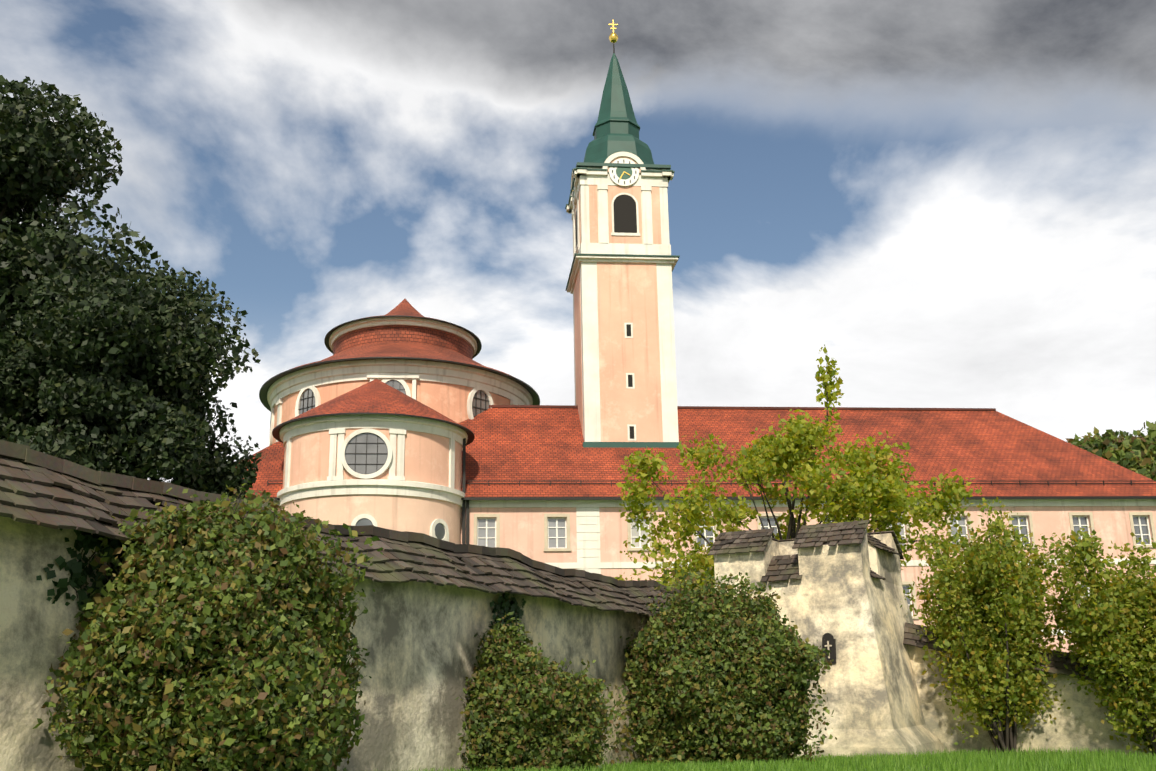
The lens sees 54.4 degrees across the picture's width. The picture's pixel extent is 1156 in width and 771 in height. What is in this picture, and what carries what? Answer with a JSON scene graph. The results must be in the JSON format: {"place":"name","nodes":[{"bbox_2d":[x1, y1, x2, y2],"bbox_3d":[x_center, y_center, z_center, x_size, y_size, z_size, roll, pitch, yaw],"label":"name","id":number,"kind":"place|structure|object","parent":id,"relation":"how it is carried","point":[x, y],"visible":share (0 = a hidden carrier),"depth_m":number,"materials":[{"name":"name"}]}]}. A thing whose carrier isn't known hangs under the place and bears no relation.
{"place":"outdoors","nodes":[
{"label":"outdoors","id":0,"kind":"place"},
{"bbox_2d":[272,380,509,443],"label":"wall","id":1,"kind":"structure","parent":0,"point":[449,401],"depth_m":64.07,"materials":[{"name":"paint"}]},
{"bbox_2d":[289,299,508,374],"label":"dome roof","id":2,"kind":"structure","parent":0,"point":[401,341],"depth_m":68.54,"materials":[{"name":"red tile"}]},
{"bbox_2d":[0,0,1155,481],"label":"sky","id":3,"kind":"structure","parent":0,"point":[954,200],"materials":[{"name":"white"}]},
{"bbox_2d":[573,20,629,190],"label":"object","id":4,"kind":"object","parent":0,"point":[613,36],"visible":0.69,"depth_m":72.23,"materials":[{"name":"gold metal"}]},
{"bbox_2d":[573,167,631,198],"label":"clock face","id":5,"kind":"object","parent":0,"point":[620,171],"visible":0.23,"depth_m":66.97},
{"bbox_2d":[565,151,679,447],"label":"cornice flashing","id":6,"kind":"object","parent":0,"point":[582,165],"visible":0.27,"depth_m":65.40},
{"bbox_2d":[262,151,1155,634],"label":"abbey","id":7,"kind":"structure","parent":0,"point":[402,371],"depth_m":63.24,"materials":[{"name":"paint"}]},
{"bbox_2d":[239,379,1155,496],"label":"roof","id":8,"kind":"structure","parent":7,"relation":"on","point":[545,442],"depth_m":62.72,"materials":[{"name":"red tile"}]},
{"bbox_2d":[478,518,1089,608],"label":"window","id":9,"kind":"structure","parent":7,"relation":"in","point":[491,533],"depth_m":57.69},
{"bbox_2d":[477,158,1151,615],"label":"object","id":10,"kind":"object","parent":7,"relation":"attached to","point":[615,178],"visible":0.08,"depth_m":60.12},
{"bbox_2d":[631,519,1034,591],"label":"window","id":11,"kind":"structure","parent":7,"relation":"in","point":[634,534],"depth_m":58.20,"materials":[{"name":"white glass"}]},
{"bbox_2d":[366,746,1155,770],"bbox_3d":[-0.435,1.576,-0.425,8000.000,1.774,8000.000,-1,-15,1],"label":"ground","id":12,"kind":"structure","parent":0,"point":[966,765],"depth_m":16.29,"materials":[{"name":"green plant"}]},
{"bbox_2d":[0,75,245,430],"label":"tree","id":13,"kind":"object","parent":12,"relation":"on","point":[38,160],"depth_m":33.38,"materials":[{"name":"green plant"}]},
{"bbox_2d":[0,267,266,499],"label":"tree","id":14,"kind":"object","parent":12,"relation":"on","point":[151,345],"depth_m":29.61,"materials":[{"name":"green plant"}]},
{"bbox_2d":[33,473,382,770],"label":"bush","id":15,"kind":"object","parent":12,"relation":"on","point":[224,604],"depth_m":8.66,"materials":[{"name":"green plant"}]},
{"bbox_2d":[282,157,662,543],"bbox_3d":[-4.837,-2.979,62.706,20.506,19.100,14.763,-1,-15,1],"label":"wall","id":16,"kind":"structure","parent":12,"relation":"on","point":[627,292],"depth_m":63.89,"materials":[{"name":"paint"}]},
{"bbox_2d":[455,612,633,770],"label":"bush","id":17,"kind":"object","parent":12,"relation":"on","point":[525,661],"depth_m":13.97,"materials":[{"name":"green plant"}]},
{"bbox_2d":[0,516,1154,770],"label":"old wall","id":18,"kind":"structure","parent":12,"relation":"on","point":[418,642],"depth_m":13.53,"materials":[{"name":"paint"}]},
{"bbox_2d":[36,528,141,617],"bbox_3d":[-3.916,1.495,9.341,0.128,0.872,1.399,-8,-16,23],"label":"ivy","id":19,"kind":"object","parent":18,"relation":"attached to","point":[87,541],"depth_m":9.09,"materials":[{"name":"green plant"}]},
{"bbox_2d":[461,592,525,757],"bbox_3d":[-1.080,4.105,15.092,0.132,2.836,1.772,-8,-16,24],"label":"ivy","id":20,"kind":"object","parent":18,"relation":"attached to","point":[514,607],"depth_m":15.57,"materials":[{"name":"green plant"}]},
{"bbox_2d":[3,500,1090,673],"bbox_3d":[0.424,1.585,10.287,12.381,4.610,38.690,-10,-17,30],"label":"shingle bed","id":21,"kind":"object","parent":18,"relation":"on","point":[161,505],"visible":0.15,"depth_m":18.64,"materials":[{"name":"brown"}]},
{"bbox_2d":[0,440,1106,680],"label":"wall roof tiles","id":22,"kind":"object","parent":21,"relation":"on","point":[40,488],"visible":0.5,"depth_m":13.79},
{"bbox_2d":[613,539,714,594],"bbox_3d":[3.168,6.525,28.560,5.356,5.302,3.961,-1,-15,1],"label":"bush","id":23,"kind":"object","parent":12,"relation":"on","point":[698,561],"depth_m":29.09,"materials":[{"name":"green plant"}]},
{"bbox_2d":[239,42,1155,543],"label":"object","id":24,"kind":"object","parent":12,"relation":"on","point":[267,384],"visible":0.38,"depth_m":59.80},
{"bbox_2d":[584,53,653,163],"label":"spire roof","id":25,"kind":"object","parent":24,"relation":"on","point":[617,128],"visible":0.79,"depth_m":69.51,"materials":[{"name":"green metal"}]},
{"bbox_2d":[269,506,1155,653],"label":"building wall","id":26,"kind":"structure","parent":12,"relation":"on","point":[522,530],"depth_m":58.62,"materials":[{"name":"beige paint"}]},
{"bbox_2d":[603,564,836,764],"bbox_3d":[2.233,5.001,19.408,3.971,3.774,4.065,-1,-15,1],"label":"bush","id":27,"kind":"object","parent":12,"relation":"on","point":[720,618],"depth_m":18.13,"materials":[{"name":"green plant"}]},
{"bbox_2d":[714,528,944,758],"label":"old wall","id":28,"kind":"structure","parent":12,"relation":"on","point":[851,605],"depth_m":24.28,"materials":[{"name":"paint"}]},
{"bbox_2d":[900,497,1070,751],"bbox_3d":[9.154,5.481,24.787,3.513,5.778,3.912,-1,-15,1],"label":"shrub","id":29,"kind":"object","parent":12,"relation":"on","point":[982,570],"depth_m":24.11,"materials":[{"name":"green plant"}]},
{"bbox_2d":[1039,526,1155,756],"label":"shrub","id":30,"kind":"object","parent":12,"relation":"on","point":[1127,613],"depth_m":23.00,"materials":[{"name":"green plant"}]},
{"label":"tree wood","id":31,"kind":"object","parent":12,"relation":"on","visible":0},
{"bbox_2d":[1065,421,1155,480],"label":"tree","id":32,"kind":"object","parent":31,"relation":"attached to","point":[1136,454],"visible":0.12,"depth_m":92.09,"materials":[{"name":"green plant"}]},
{"bbox_2d":[616,409,981,579],"bbox_3d":[6.234,5.304,30.969,10.227,8.904,6.857,-1,-15,1],"label":"apple tree","id":33,"kind":"object","parent":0,"point":[786,453],"depth_m":30.50,"materials":[{"name":"green plant"}]},
{"bbox_2d":[822,633,835,662],"bbox_3d":[5.409,5.624,24.074,0.260,0.630,0.325,-9,-17,28],"label":"niche","id":34,"kind":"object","parent":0,"point":[826,637],"depth_m":23.95,"materials":[{"name":"black stone"}]},
{"bbox_2d":[815,345,844,423],"bbox_3d":[7.237,-0.008,32.432,0.865,2.431,0.811,-1,-15,1],"label":"tree top","id":35,"kind":"object","parent":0,"point":[824,378],"visible":0.94,"depth_m":32.33,"materials":[{"name":"green plant"}]},
{"bbox_2d":[826,382,827,449],"bbox_3d":[7.154,0.414,32.314,0.233,2.902,0.056,-1,-15,1],"label":"apple tree shootwood","id":36,"kind":"object","parent":35,"relation":"attached to","point":[827,411],"visible":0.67,"depth_m":32.22,"materials":[{"name":"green plant"}]}
]}

